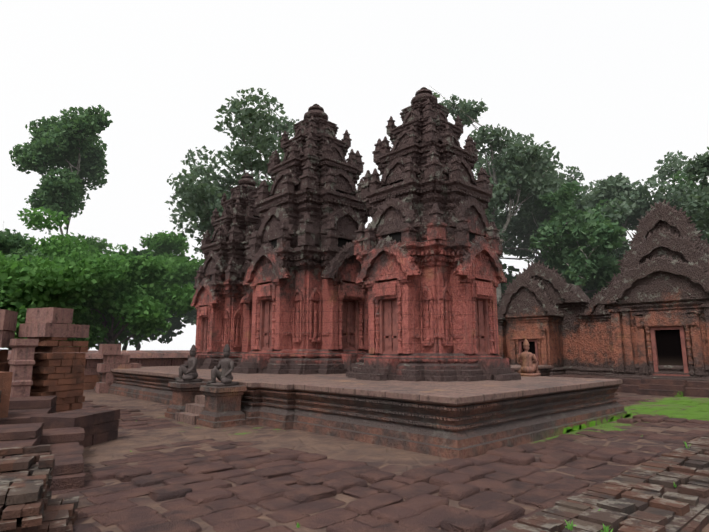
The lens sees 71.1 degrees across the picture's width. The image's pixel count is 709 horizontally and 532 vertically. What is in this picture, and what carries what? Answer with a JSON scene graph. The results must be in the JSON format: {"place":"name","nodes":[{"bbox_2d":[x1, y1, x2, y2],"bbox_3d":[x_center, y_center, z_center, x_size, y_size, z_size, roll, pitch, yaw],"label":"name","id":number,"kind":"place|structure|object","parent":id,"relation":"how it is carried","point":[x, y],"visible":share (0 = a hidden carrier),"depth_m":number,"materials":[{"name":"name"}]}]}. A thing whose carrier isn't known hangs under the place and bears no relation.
{"place":"outdoors","nodes":[
{"label":"outdoors","id":0,"kind":"place"},
{"bbox_2d":[0,337,100,417],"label":"ruin laterite walls","id":1,"kind":"structure","parent":0,"point":[58,372],"depth_m":11.83,"materials":[{"name":"brown brick"}]},
{"bbox_2d":[180,173,261,368],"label":"tower","id":2,"kind":"structure","parent":0,"point":[222,299],"depth_m":20.91,"materials":[{"name":"stone"}]},
{"bbox_2d":[200,317,208,352],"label":"tower doors","id":3,"kind":"structure","parent":2,"relation":"in","point":[204,325],"depth_m":21.00,"materials":[{"name":"stone"}]},
{"bbox_2d":[0,0,708,349],"label":"sky","id":4,"kind":"structure","parent":0,"point":[616,86],"materials":[{"name":"white"}]},
{"bbox_2d":[51,358,708,531],"bbox_3d":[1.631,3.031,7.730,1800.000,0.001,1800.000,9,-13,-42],"label":"terrain","id":5,"kind":"structure","parent":0,"point":[262,438],"depth_m":9.04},
{"bbox_2d":[7,244,39,258],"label":"tree","id":6,"kind":"object","parent":5,"relation":"on","point":[29,249],"visible":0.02,"depth_m":43.45,"materials":[{"name":"green plant"}]},
{"bbox_2d":[0,222,52,266],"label":"tree","id":7,"kind":"object","parent":5,"relation":"on","point":[10,243],"visible":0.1,"depth_m":32.15,"materials":[{"name":"green plant"}]},
{"bbox_2d":[0,390,78,531],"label":"brick pile","id":8,"kind":"object","parent":5,"relation":"on","point":[28,503],"visible":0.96,"depth_m":4.58,"materials":[{"name":"brown brick"}]},
{"bbox_2d":[0,250,113,359],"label":"tree","id":9,"kind":"object","parent":5,"relation":"on","point":[38,284],"visible":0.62,"depth_m":28.97,"materials":[{"name":"green plant"}]},
{"bbox_2d":[0,396,119,490],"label":"stone blocks","id":10,"kind":"object","parent":5,"relation":"on","point":[67,436],"visible":0.73,"depth_m":8.49,"materials":[{"name":"brown stone"}]},
{"bbox_2d":[9,104,112,239],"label":"tree","id":11,"kind":"object","parent":5,"relation":"on","point":[73,148],"visible":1,"depth_m":41.13,"materials":[{"name":"green plant"}]},
{"bbox_2d":[25,232,113,346],"bbox_3d":[-22.931,2.702,37.017,13.587,10.449,10.663,3,-10,-15],"label":"tree","id":12,"kind":"object","parent":5,"relation":"on","point":[53,248],"visible":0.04,"depth_m":34.75,"materials":[{"name":"green plant"}]},
{"bbox_2d":[0,307,196,397],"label":"ruin sandstone pieces","id":13,"kind":"object","parent":5,"relation":"on","point":[50,322],"visible":0.62,"depth_m":12.02,"materials":[{"name":"brown stone"}]},
{"bbox_2d":[17,206,204,349],"bbox_3d":[-19.738,2.428,41.216,13.692,12.439,12.734,4,-11,-25],"label":"tree","id":14,"kind":"object","parent":5,"relation":"on","point":[169,246],"visible":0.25,"depth_m":39.85,"materials":[{"name":"green plant"}]},
{"bbox_2d":[52,249,195,343],"bbox_3d":[-17.263,3.397,35.171,10.703,8.542,9.379,-4,-11,25],"label":"tree","id":15,"kind":"object","parent":5,"relation":"on","point":[129,294],"visible":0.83,"depth_m":34.32,"materials":[{"name":"green plant"}]},
{"bbox_2d":[88,247,197,349],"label":"tree","id":16,"kind":"object","parent":5,"relation":"on","point":[176,323],"visible":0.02,"depth_m":49.01,"materials":[{"name":"green plant"}]},
{"bbox_2d":[181,268,197,324],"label":"tree","id":17,"kind":"object","parent":5,"relation":"on","point":[192,321],"depth_m":56.91,"materials":[{"name":"green plant"}]},
{"bbox_2d":[164,87,298,256],"bbox_3d":[-7.249,-3.272,38.577,15.973,22.839,17.400,9,-13,-42],"label":"tree","id":18,"kind":"object","parent":5,"relation":"on","point":[202,198],"visible":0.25,"depth_m":33.30,"materials":[{"name":"green plant"}]},
{"bbox_2d":[94,368,626,458],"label":"platform mouldings","id":19,"kind":"object","parent":5,"relation":"on","point":[232,406],"visible":0.56,"depth_m":10.16,"materials":[{"name":"brown stone"}]},
{"bbox_2d":[111,365,622,424],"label":"platform slab","id":20,"kind":"structure","parent":5,"relation":"on","point":[457,392],"depth_m":11.24,"materials":[{"name":"brown stone"}]},
{"bbox_2d":[175,344,201,382],"bbox_3d":[-4.299,2.530,12.934,0.575,0.963,0.526,7,-12,-34],"label":"guardian statue","id":21,"kind":"object","parent":20,"relation":"on","point":[190,375],"visible":1,"depth_m":12.86,"materials":[{"name":"stone"}]},
{"bbox_2d":[206,344,238,386],"bbox_3d":[-3.056,2.311,11.637,0.526,0.963,0.575,-5,-11,29],"label":"guardian statue","id":22,"kind":"object","parent":20,"relation":"on","point":[224,376],"visible":1,"depth_m":11.58,"materials":[{"name":"stone"}]},
{"bbox_2d":[232,104,369,374],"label":"tower","id":23,"kind":"structure","parent":20,"relation":"on","point":[309,308],"depth_m":17.11,"materials":[{"name":"stone"}]},
{"bbox_2d":[259,299,358,349],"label":"doors","id":24,"kind":"structure","parent":23,"relation":"in","point":[350,315],"depth_m":17.10,"materials":[{"name":"stone"}]},
{"bbox_2d":[346,87,520,381],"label":"tower","id":25,"kind":"structure","parent":20,"relation":"on","point":[428,249],"depth_m":13.38,"materials":[{"name":"stone"}]},
{"bbox_2d":[379,298,489,353],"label":"doors","id":26,"kind":"structure","parent":25,"relation":"in","point":[388,316],"depth_m":13.34,"materials":[{"name":"stone"}]},
{"bbox_2d":[297,387,620,429],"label":"platform moldings","id":27,"kind":"structure","parent":20,"relation":"on","point":[472,417],"depth_m":9.40,"materials":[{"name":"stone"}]},
{"bbox_2d":[517,339,540,376],"bbox_3d":[5.103,2.695,14.664,0.587,1.075,0.642,-7,-12,34],"label":"guardian statue back","id":28,"kind":"object","parent":20,"relation":"on","point":[529,366],"visible":1,"depth_m":14.47,"materials":[{"name":"stone"}]},
{"bbox_2d":[51,396,708,531],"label":"laterite paving blocks","id":29,"kind":"structure","parent":5,"relation":"on","point":[498,478],"depth_m":6.23,"materials":[{"name":"brown stone"}]},
{"bbox_2d":[130,413,689,531],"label":"weeds","id":30,"kind":"object","parent":5,"relation":"on","point":[570,527],"visible":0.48,"depth_m":4.33,"materials":[{"name":"green plant"}]},
{"bbox_2d":[429,85,562,318],"bbox_3d":[11.125,-2.921,40.118,12.597,22.545,9.438,2,-10,-9],"label":"foliage","id":31,"kind":"object","parent":5,"relation":"on","point":[515,167],"visible":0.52,"depth_m":39.54,"materials":[{"name":"green plant"}]},
{"bbox_2d":[497,259,518,318],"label":"tree","id":32,"kind":"object","parent":5,"relation":"on","point":[509,276],"depth_m":48.05,"materials":[{"name":"green plant"}]},
{"bbox_2d":[472,154,578,259],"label":"tree","id":33,"kind":"object","parent":5,"relation":"on","point":[519,222],"visible":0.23,"depth_m":45.49,"materials":[{"name":"green plant"}]},
{"bbox_2d":[498,168,590,265],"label":"tree","id":34,"kind":"object","parent":5,"relation":"on","point":[536,209],"visible":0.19,"depth_m":44.46,"materials":[{"name":"green plant"}]},
{"bbox_2d":[497,260,614,377],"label":"temple building","id":35,"kind":"structure","parent":5,"relation":"on","point":[558,322],"depth_m":26.96,"materials":[{"name":"stone"}]},
{"bbox_2d":[528,180,626,292],"bbox_3d":[18.273,0.786,38.816,8.916,14.868,8.718,9,-13,-42],"label":"tree foliage","id":36,"kind":"object","parent":5,"relation":"on","point":[594,265],"visible":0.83,"depth_m":37.91,"materials":[{"name":"green plant"}]},
{"bbox_2d":[563,413,631,433],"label":"moss patches","id":37,"kind":"object","parent":5,"relation":"on","point":[580,427],"visible":0.94,"depth_m":10.88,"materials":[{"name":"green plant"}]},
{"bbox_2d":[497,433,708,531],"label":"stone pavement","id":38,"kind":"structure","parent":5,"relation":"on","point":[646,497],"depth_m":5.07,"materials":[{"name":"brown stone"}]},
{"bbox_2d":[583,249,630,299],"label":"tree","id":39,"kind":"object","parent":5,"relation":"on","point":[590,295],"depth_m":41.66,"materials":[{"name":"green plant"}]},
{"bbox_2d":[563,150,697,259],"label":"foliage","id":40,"kind":"object","parent":5,"relation":"on","point":[635,201],"visible":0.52,"depth_m":43.08,"materials":[{"name":"green plant"}]},
{"bbox_2d":[593,199,708,396],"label":"temple building","id":41,"kind":"structure","parent":5,"relation":"on","point":[654,301],"depth_m":20.66,"materials":[{"name":"stone"}]},
{"bbox_2d":[664,147,708,224],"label":"tree","id":42,"kind":"object","parent":5,"relation":"on","point":[682,176],"visible":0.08,"depth_m":42.82,"materials":[{"name":"green plant"}]},
{"bbox_2d":[681,152,708,243],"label":"tree","id":43,"kind":"object","parent":5,"relation":"on","point":[700,163],"visible":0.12,"depth_m":34.50,"materials":[{"name":"green plant"}]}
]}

